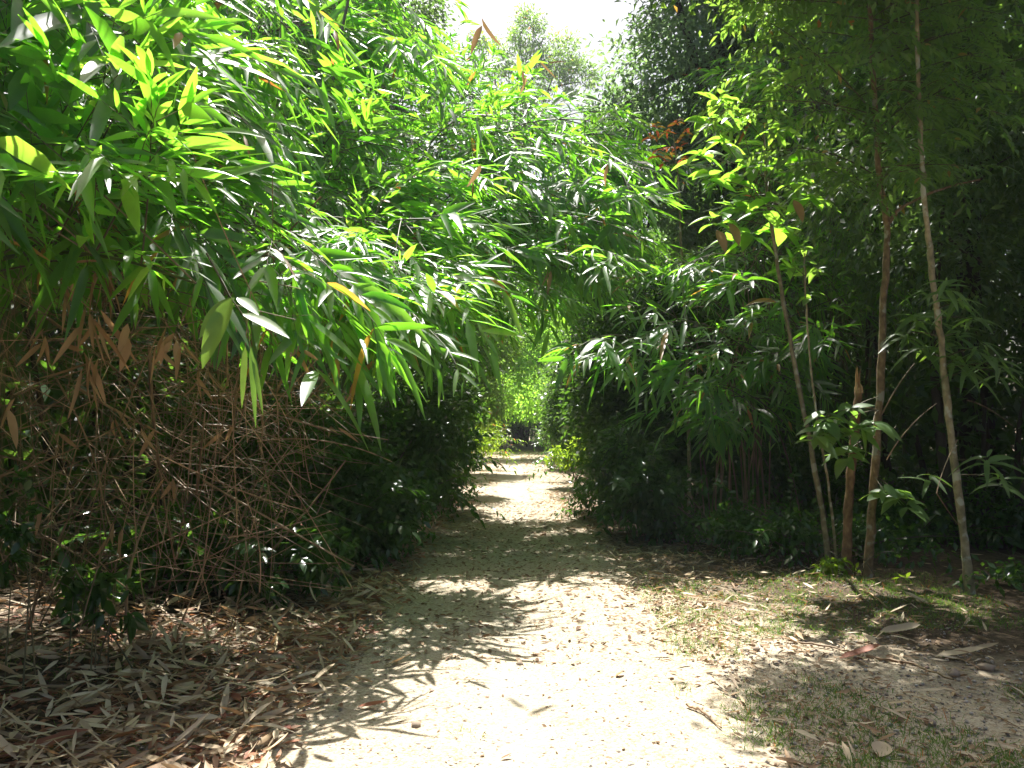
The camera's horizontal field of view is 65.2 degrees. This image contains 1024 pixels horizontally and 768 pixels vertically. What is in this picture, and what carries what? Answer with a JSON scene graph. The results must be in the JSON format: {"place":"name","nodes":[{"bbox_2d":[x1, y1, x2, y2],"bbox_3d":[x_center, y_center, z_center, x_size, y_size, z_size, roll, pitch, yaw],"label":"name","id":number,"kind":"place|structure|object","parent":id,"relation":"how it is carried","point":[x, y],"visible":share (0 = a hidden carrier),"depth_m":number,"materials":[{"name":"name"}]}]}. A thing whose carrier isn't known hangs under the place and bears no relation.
{"place":"outdoors","nodes":[
{"label":"outdoors","id":0,"kind":"place"},
{"bbox_2d":[0,426,1023,767],"bbox_3d":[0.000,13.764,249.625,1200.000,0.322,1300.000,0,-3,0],"label":"ground","id":1,"kind":"structure","parent":0,"point":[1002,640],"depth_m":5.39,"materials":[{"name":"soil"}]},
{"bbox_2d":[0,464,45,697],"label":"weed","id":2,"kind":"object","parent":1,"relation":"on","point":[14,540],"visible":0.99,"depth_m":4.48,"materials":[{"name":"green plant"}]},
{"bbox_2d":[11,646,45,658],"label":"dry leaf","id":3,"kind":"object","parent":1,"relation":"on","point":[28,650],"visible":0.58,"depth_m":4.77,"materials":[{"name":"plant"}]},
{"bbox_2d":[0,729,88,757],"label":"dry leaf","id":4,"kind":"object","parent":1,"relation":"on","point":[63,733],"visible":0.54,"depth_m":3.65,"materials":[{"name":"brown plant"}]},
{"bbox_2d":[36,558,144,631],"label":"weed","id":5,"kind":"object","parent":1,"relation":"on","point":[60,610],"visible":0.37,"depth_m":5.47,"materials":[{"name":"green plant"}]},
{"bbox_2d":[60,728,143,749],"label":"dry leaf","id":6,"kind":"object","parent":1,"relation":"on","point":[115,736],"visible":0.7,"depth_m":3.69,"materials":[{"name":"brown plant"}]},
{"bbox_2d":[51,552,154,686],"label":"seedling","id":7,"kind":"object","parent":1,"relation":"on","point":[100,591],"visible":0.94,"depth_m":4.82,"materials":[{"name":"green plant"}]},
{"bbox_2d":[157,685,173,691],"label":"dry leaf","id":8,"kind":"object","parent":1,"relation":"on","point":[168,686],"visible":0.37,"depth_m":4.46,"materials":[{"name":"brown plant"}]},
{"bbox_2d":[172,681,193,694],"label":"dry leaf","id":9,"kind":"object","parent":1,"relation":"on","point":[185,684],"visible":0.56,"depth_m":4.50,"materials":[{"name":"plant"}]},
{"bbox_2d":[3,472,363,609],"bbox_3d":[-2.691,1.649,6.772,2.961,1.840,1.937,0,-3,0],"label":"shrub","id":10,"kind":"object","parent":1,"relation":"on","point":[308,573],"visible":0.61,"depth_m":6.56,"materials":[{"name":"green plant"}]},
{"bbox_2d":[0,0,391,677],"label":"bamboo clump","id":11,"kind":"object","parent":1,"relation":"on","point":[90,90],"visible":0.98,"depth_m":4.77,"materials":[{"name":"green plant"}]},
{"bbox_2d":[0,0,393,588],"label":"forest","id":12,"kind":"object","parent":1,"relation":"on","point":[56,414],"visible":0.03,"depth_m":9.81,"materials":[{"name":"green plant"}]},
{"bbox_2d":[7,0,391,487],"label":"tree","id":13,"kind":"object","parent":1,"relation":"on","point":[368,89],"visible":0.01,"depth_m":17.36,"materials":[{"name":"green plant"}]},
{"bbox_2d":[194,628,219,643],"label":"dry leaf","id":14,"kind":"object","parent":1,"relation":"on","point":[212,634],"visible":0.51,"depth_m":5.42,"materials":[{"name":"beige plant"}]},
{"bbox_2d":[115,349,352,575],"bbox_3d":[-2.517,0.750,7.500,2.215,2.113,1.812,0,-3,0],"label":"shrub","id":15,"kind":"object","parent":1,"relation":"on","point":[255,445],"visible":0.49,"depth_m":7.50,"materials":[{"name":"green plant"}]},
{"bbox_2d":[0,498,471,767],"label":"leaf litter","id":16,"kind":"object","parent":1,"relation":"on","point":[238,734],"visible":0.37,"depth_m":4.51,"materials":[{"name":"brown plant"}]},
{"bbox_2d":[50,690,102,716],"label":"dry leaf","id":17,"kind":"object","parent":16,"relation":"on","point":[73,701],"visible":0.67,"depth_m":4.15,"materials":[{"name":"plant"}]},
{"bbox_2d":[223,551,292,613],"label":"weed","id":18,"kind":"object","parent":1,"relation":"on","point":[234,589],"visible":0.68,"depth_m":6.31,"materials":[{"name":"green plant"}]},
{"bbox_2d":[52,0,543,594],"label":"bamboo clump","id":19,"kind":"object","parent":1,"relation":"on","point":[372,308],"visible":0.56,"depth_m":7.75,"materials":[{"name":"green plant"}]},
{"bbox_2d":[320,533,366,576],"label":"weed","id":20,"kind":"object","parent":1,"relation":"on","point":[347,557],"visible":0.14,"depth_m":7.87,"materials":[{"name":"green plant"}]},
{"bbox_2d":[241,394,448,573],"bbox_3d":[-1.882,1.202,8.774,2.420,2.205,2.307,0,-3,0],"label":"shrub","id":21,"kind":"object","parent":1,"relation":"on","point":[391,518],"visible":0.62,"depth_m":8.49,"materials":[{"name":"green plant"}]},
{"bbox_2d":[278,0,461,394],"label":"tree","id":22,"kind":"object","parent":1,"relation":"on","point":[422,7],"visible":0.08,"depth_m":24.10,"materials":[{"name":"green plant"}]},
{"bbox_2d":[301,362,503,529],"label":"shrub","id":23,"kind":"object","parent":1,"relation":"on","point":[419,433],"visible":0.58,"depth_m":10.78,"materials":[{"name":"green plant"}]},
{"bbox_2d":[370,350,518,483],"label":"shrub","id":24,"kind":"object","parent":1,"relation":"on","point":[470,398],"visible":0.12,"depth_m":14.00,"materials":[{"name":"green plant"}]},
{"bbox_2d":[393,255,514,417],"bbox_3d":[-1.620,-0.589,18.072,3.426,5.956,3.039,0,-3,0],"label":"tree","id":25,"kind":"object","parent":1,"relation":"on","point":[481,352],"visible":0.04,"depth_m":17.94,"materials":[{"name":"green plant"}]},
{"bbox_2d":[414,446,504,524],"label":"shrub","id":26,"kind":"object","parent":1,"relation":"on","point":[457,504],"visible":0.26,"depth_m":13.05,"materials":[{"name":"green plant"}]},
{"bbox_2d":[454,423,506,496],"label":"shrub","id":27,"kind":"object","parent":1,"relation":"on","point":[473,468],"visible":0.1,"depth_m":17.26,"materials":[{"name":"green plant"}]},
{"bbox_2d":[446,292,531,435],"bbox_3d":[-1.209,-0.760,25.130,3.961,6.930,3.606,0,-3,0],"label":"tree","id":28,"kind":"object","parent":1,"relation":"on","point":[497,412],"visible":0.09,"depth_m":25.04,"materials":[{"name":"green plant"}]},
{"bbox_2d":[456,408,522,474],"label":"shrub","id":29,"kind":"object","parent":1,"relation":"on","point":[490,439],"visible":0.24,"depth_m":21.15,"materials":[{"name":"green plant"}]},
{"bbox_2d":[470,421,527,468],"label":"shrub","id":30,"kind":"object","parent":1,"relation":"on","point":[493,450],"visible":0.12,"depth_m":26.88,"materials":[{"name":"green plant"}]},
{"bbox_2d":[482,407,523,458],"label":"shrub","id":31,"kind":"object","parent":1,"relation":"on","point":[503,431],"visible":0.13,"depth_m":35.98,"materials":[{"name":"green plant"}]},
{"bbox_2d":[394,20,626,368],"bbox_3d":[-0.175,-3.011,15.523,5.531,10.539,5.889,0,-3,0],"label":"bamboo clump","id":32,"kind":"object","parent":1,"relation":"on","point":[529,314],"visible":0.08,"depth_m":14.21,"materials":[{"name":"green plant"}]},
{"bbox_2d":[307,21,715,491],"bbox_3d":[-0.094,-2.348,12.338,6.959,9.047,7.403,0,-3,0],"label":"bamboo clump","id":33,"kind":"object","parent":1,"relation":"on","point":[595,215],"visible":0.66,"depth_m":11.48,"materials":[{"name":"green plant"}]},
{"bbox_2d":[483,282,567,437],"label":"tree","id":34,"kind":"object","parent":1,"relation":"on","point":[516,425],"visible":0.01,"depth_m":45.71,"materials":[{"name":"green plant"}]},
{"bbox_2d":[489,261,570,422],"bbox_3d":[-0.089,-1.758,36.307,6.975,10.116,5.458,0,-3,0],"label":"tree","id":35,"kind":"object","parent":1,"relation":"on","point":[522,367],"visible":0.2,"depth_m":36.09,"materials":[{"name":"green plant"}]},
{"bbox_2d":[466,1,606,443],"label":"tree","id":36,"kind":"object","parent":1,"relation":"on","point":[573,63],"visible":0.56,"depth_m":62.85,"materials":[{"name":"green plant"}]},
{"bbox_2d":[491,317,592,429],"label":"tree","id":37,"kind":"object","parent":1,"relation":"on","point":[518,414],"visible":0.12,"depth_m":41.66,"materials":[{"name":"green plant"}]},
{"bbox_2d":[529,428,558,465],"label":"shrub","id":38,"kind":"object","parent":1,"relation":"on","point":[538,442],"visible":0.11,"depth_m":29.72,"materials":[{"name":"green plant"}]},
{"bbox_2d":[524,440,579,480],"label":"shrub","id":39,"kind":"object","parent":1,"relation":"on","point":[551,468],"visible":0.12,"depth_m":21.12,"materials":[{"name":"green plant"}]},
{"bbox_2d":[89,166,1019,455],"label":"forest","id":40,"kind":"object","parent":1,"relation":"on","point":[529,432],"depth_m":53.76,"materials":[{"name":"green plant"}]},
{"bbox_2d":[533,339,582,448],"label":"tree","id":41,"kind":"object","parent":1,"relation":"on","point":[543,404],"visible":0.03,"depth_m":27.08,"materials":[{"name":"green plant"}]},
{"bbox_2d":[544,436,596,479],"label":"shrub","id":42,"kind":"object","parent":1,"relation":"on","point":[564,460],"visible":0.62,"depth_m":16.96,"materials":[{"name":"green plant"}]},
{"bbox_2d":[529,274,636,474],"bbox_3d":[2.291,-0.303,19.953,3.800,5.698,2.967,3,-4,-45],"label":"tree","id":43,"kind":"object","parent":1,"relation":"on","point":[554,432],"visible":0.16,"depth_m":19.33,"materials":[{"name":"green plant"}]},
{"bbox_2d":[548,446,662,520],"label":"shrub","id":44,"kind":"object","parent":1,"relation":"on","point":[581,497],"visible":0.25,"depth_m":12.81,"materials":[{"name":"green plant"}]},
{"bbox_2d":[250,448,982,559],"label":"leaf litter","id":45,"kind":"object","parent":1,"relation":"on","point":[542,548],"visible":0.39,"depth_m":12.94,"materials":[{"name":"brown plant"}]},
{"bbox_2d":[548,237,791,508],"bbox_3d":[2.931,-0.293,14.495,4.608,5.270,4.049,0,-3,0],"label":"tree","id":46,"kind":"object","parent":1,"relation":"on","point":[605,406],"visible":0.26,"depth_m":13.97,"materials":[{"name":"green plant"}]},
{"bbox_2d":[642,118,704,513],"bbox_3d":[2.394,-1.002,12.224,1.056,6.338,0.690,1,-3,-18],"label":"sapling","id":47,"kind":"object","parent":1,"relation":"on","point":[666,148],"visible":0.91,"depth_m":12.30,"materials":[{"name":"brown plant"}]},
{"bbox_2d":[568,411,817,548],"bbox_3d":[2.309,1.343,10.900,3.073,1.946,3.090,0,-3,0],"label":"shrub","id":48,"kind":"object","parent":1,"relation":"on","point":[642,493],"visible":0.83,"depth_m":10.17,"materials":[{"name":"green plant"}]},
{"bbox_2d":[538,191,926,519],"bbox_3d":[3.204,-0.535,10.846,5.862,5.212,4.785,0,-3,0],"label":"bamboo clump","id":49,"kind":"object","parent":1,"relation":"on","point":[760,365],"visible":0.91,"depth_m":10.07,"materials":[{"name":"plant"}]},
{"bbox_2d":[559,0,922,480],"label":"tree","id":50,"kind":"object","parent":1,"relation":"on","point":[689,41],"visible":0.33,"depth_m":19.56,"materials":[{"name":"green plant"}]},
{"bbox_2d":[626,396,879,523],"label":"shrub","id":51,"kind":"object","parent":1,"relation":"on","point":[806,490],"visible":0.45,"depth_m":12.70,"materials":[{"name":"green plant"}]},
{"bbox_2d":[671,89,840,572],"bbox_3d":[2.533,-0.524,8.318,1.792,5.004,1.378,0,-3,0],"label":"sapling","id":52,"kind":"object","parent":1,"relation":"on","point":[779,235],"visible":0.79,"depth_m":8.34,"materials":[{"name":"green plant"}]},
{"bbox_2d":[753,646,760,651],"bbox_3d":[1.649,1.788,5.388,0.046,0.043,0.044,1,-3,-27],"label":"stone","id":53,"kind":"object","parent":1,"relation":"on","point":[755,648],"visible":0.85,"depth_m":5.38,"materials":[{"name":"beige stone"}]},
{"bbox_2d":[541,490,1023,767],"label":"leaf litter","id":54,"kind":"object","parent":1,"relation":"on","point":[832,740],"visible":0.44,"depth_m":5.85,"materials":[{"name":"brown plant"}]},
{"bbox_2d":[779,240,838,569],"bbox_3d":[3.103,0.230,8.399,0.620,3.493,0.367,0,-3,0],"label":"sapling","id":55,"kind":"object","parent":1,"relation":"on","point":[806,298],"visible":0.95,"depth_m":8.42,"materials":[{"name":"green plant"}]},
{"bbox_2d":[793,640,859,655],"bbox_3d":[2.137,1.782,5.418,0.460,0.022,0.077,-3,-4,44],"label":"stick","id":56,"kind":"object","parent":1,"relation":"on","point":[805,643],"visible":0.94,"depth_m":5.48,"materials":[{"name":"wood"}]},
{"bbox_2d":[653,46,1000,512],"bbox_3d":[5.374,-2.263,14.035,6.218,9.057,4.557,0,-3,0],"label":"bamboo clump","id":57,"kind":"object","parent":1,"relation":"on","point":[757,142],"visible":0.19,"depth_m":13.71,"materials":[{"name":"green plant"}]},
{"bbox_2d":[632,0,1023,578],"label":"sapling","id":58,"kind":"object","parent":1,"relation":"on","point":[888,48],"visible":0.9,"depth_m":7.83,"materials":[{"name":"green plant"}]},
{"bbox_2d":[640,0,1023,548],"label":"forest","id":59,"kind":"object","parent":1,"relation":"on","point":[921,442],"visible":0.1,"depth_m":12.23,"materials":[{"name":"green plant"}]},
{"bbox_2d":[677,466,994,573],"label":"shrub","id":60,"kind":"object","parent":1,"relation":"on","point":[791,541],"visible":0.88,"depth_m":8.84,"materials":[{"name":"green plant"}]},
{"bbox_2d":[840,365,862,575],"bbox_3d":[3.420,0.880,8.060,0.279,2.156,0.139,0,-3,0],"label":"broken trunk","id":61,"kind":"object","parent":1,"relation":"on","point":[847,543],"visible":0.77,"depth_m":8.02,"materials":[{"name":"orange plant"}]},
{"bbox_2d":[840,644,879,657],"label":"dry leaf","id":62,"kind":"object","parent":1,"relation":"on","point":[863,649],"visible":1,"depth_m":5.24,"materials":[{"name":"plant"}]},
{"bbox_2d":[809,548,911,584],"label":"seedling","id":63,"kind":"object","parent":1,"relation":"on","point":[828,566],"visible":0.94,"depth_m":7.86,"materials":[{"name":"green plant"}]},
{"bbox_2d":[862,632,875,643],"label":"dry leaf","id":64,"kind":"object","parent":1,"relation":"on","point":[870,638],"visible":0.93,"depth_m":5.68,"materials":[{"name":"beige plant"}]},
{"bbox_2d":[859,589,886,607],"bbox_3d":[3.143,1.847,6.923,0.060,0.043,0.585,0,-3,2],"label":"stick","id":65,"kind":"object","parent":1,"relation":"on","point":[863,590],"visible":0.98,"depth_m":7.03,"materials":[{"name":"wood"}]},
{"bbox_2d":[871,741,891,756],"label":"dry leaf","id":66,"kind":"object","parent":1,"relation":"on","point":[881,747],"visible":0.98,"depth_m":3.75,"materials":[{"name":"beige plant"}]},
{"bbox_2d":[749,36,1023,545],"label":"tree","id":67,"kind":"object","parent":1,"relation":"on","point":[910,238],"visible":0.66,"depth_m":10.31,"materials":[{"name":"green plant"}]},
{"bbox_2d":[880,622,919,631],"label":"dry leaf","id":68,"kind":"object","parent":1,"relation":"on","point":[901,627],"visible":0.98,"depth_m":5.86,"materials":[{"name":"beige plant"}]},
{"bbox_2d":[866,655,953,679],"bbox_3d":[2.492,1.763,5.007,0.068,0.036,0.572,2,-3,-32],"label":"stick","id":69,"kind":"object","parent":1,"relation":"on","point":[893,660],"visible":1,"depth_m":5.05,"materials":[{"name":"wood"}]},
{"bbox_2d":[798,0,1023,519],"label":"tree","id":70,"kind":"object","parent":1,"relation":"on","point":[984,390],"visible":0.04,"depth_m":12.07,"materials":[{"name":"green plant"}]},
{"bbox_2d":[800,464,1023,554],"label":"shrub","id":71,"kind":"object","parent":1,"relation":"on","point":[984,531],"visible":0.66,"depth_m":9.98,"materials":[{"name":"green plant"}]},
{"bbox_2d":[904,591,928,604],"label":"dry leaf","id":72,"kind":"object","parent":1,"relation":"on","point":[916,597],"visible":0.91,"depth_m":6.83,"materials":[{"name":"grey plant"}]},
{"bbox_2d":[924,718,935,726],"bbox_3d":[2.153,1.746,4.116,0.058,0.054,0.070,0,-3,0],"label":"stone","id":73,"kind":"object","parent":1,"relation":"on","point":[934,722],"visible":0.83,"depth_m":4.10,"materials":[{"name":"grey stone"}]},
{"bbox_2d":[875,0,1023,593],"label":"sapling","id":74,"kind":"object","parent":1,"relation":"on","point":[935,293],"visible":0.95,"depth_m":7.48,"materials":[{"name":"green plant"}]},
{"bbox_2d":[947,667,960,677],"bbox_3d":[2.708,1.777,4.908,0.082,0.080,0.080,0,-3,0],"label":"stone","id":75,"kind":"object","parent":1,"relation":"on","point":[954,671],"visible":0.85,"depth_m":4.89,"materials":[{"name":"grey stone"}]},
{"bbox_2d":[936,646,983,655],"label":"dry leaf","id":76,"kind":"object","parent":1,"relation":"on","point":[955,652],"visible":0.95,"depth_m":5.24,"materials":[{"name":"beige plant"}]},
{"bbox_2d":[935,551,1023,597],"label":"weed","id":77,"kind":"object","parent":1,"relation":"on","point":[1013,575],"visible":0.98,"depth_m":7.51,"materials":[{"name":"green plant"}]},
{"bbox_2d":[977,663,995,671],"bbox_3d":[2.979,1.780,5.015,0.075,0.064,0.094,2,-3,-34],"label":"stone","id":78,"kind":"object","parent":1,"relation":"on","point":[986,667],"visible":0.96,"depth_m":5.00,"materials":[{"name":"grey stone"}]},
{"bbox_2d":[229,441,805,767],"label":"path","id":79,"kind":"structure","parent":0,"point":[513,715],"depth_m":4.81,"materials":[{"name":"soil"}]},
{"bbox_2d":[384,654,409,665],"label":"dry leaf","id":80,"kind":"object","parent":79,"relation":"on","point":[397,659],"visible":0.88,"depth_m":5.11,"materials":[{"name":"beige plant"}]},
{"bbox_2d":[411,720,420,727],"bbox_3d":[-0.483,1.720,4.028,0.051,0.056,0.058,0,-3,0],"label":"stone","id":81,"kind":"object","parent":79,"relation":"on","point":[415,724],"visible":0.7,"depth_m":4.01,"materials":[{"name":"beige stone"}]},
{"bbox_2d":[130,528,887,767],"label":"leaf litter","id":82,"kind":"object","parent":79,"relation":"on","point":[653,743],"visible":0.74,"depth_m":4.75,"materials":[{"name":"beige plant"}]},
{"bbox_2d":[202,501,875,663],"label":"leaf litter","id":83,"kind":"object","parent":79,"relation":"on","point":[699,637],"visible":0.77,"depth_m":7.16,"materials":[{"name":"brown plant"}]},
{"bbox_2d":[103,536,1023,767],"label":"gravel","id":84,"kind":"structure","parent":79,"relation":"on","point":[808,691],"depth_m":4.82,"materials":[{"name":"beige gravel"}]},
{"bbox_2d":[358,701,386,706],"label":"dry leaf","id":85,"kind":"object","parent":84,"relation":"on","point":[370,703],"visible":1,"depth_m":4.31,"materials":[{"name":"brown plant"}]},
{"bbox_2d":[669,680,694,695],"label":"grass tuft","id":86,"kind":"object","parent":79,"relation":"on","point":[682,687],"visible":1,"depth_m":4.62,"materials":[{"name":"beige plant"}]},
{"bbox_2d":[686,703,721,727],"bbox_3d":[1.006,1.722,4.168,0.033,0.027,0.330,1,-3,-20],"label":"stick","id":87,"kind":"object","parent":79,"relation":"on","point":[701,711],"visible":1,"depth_m":4.20,"materials":[{"name":"wood"}]},
{"bbox_2d":[18,0,1020,424],"label":"sky","id":88,"kind":"structure","parent":0,"point":[586,16],"materials":[{"name":"white"}]},
{"bbox_2d":[619,566,1023,767],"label":"grass","id":89,"kind":"structure","parent":0,"point":[951,613],"depth_m":5.55,"materials":[{"name":"green plant"}]}
]}

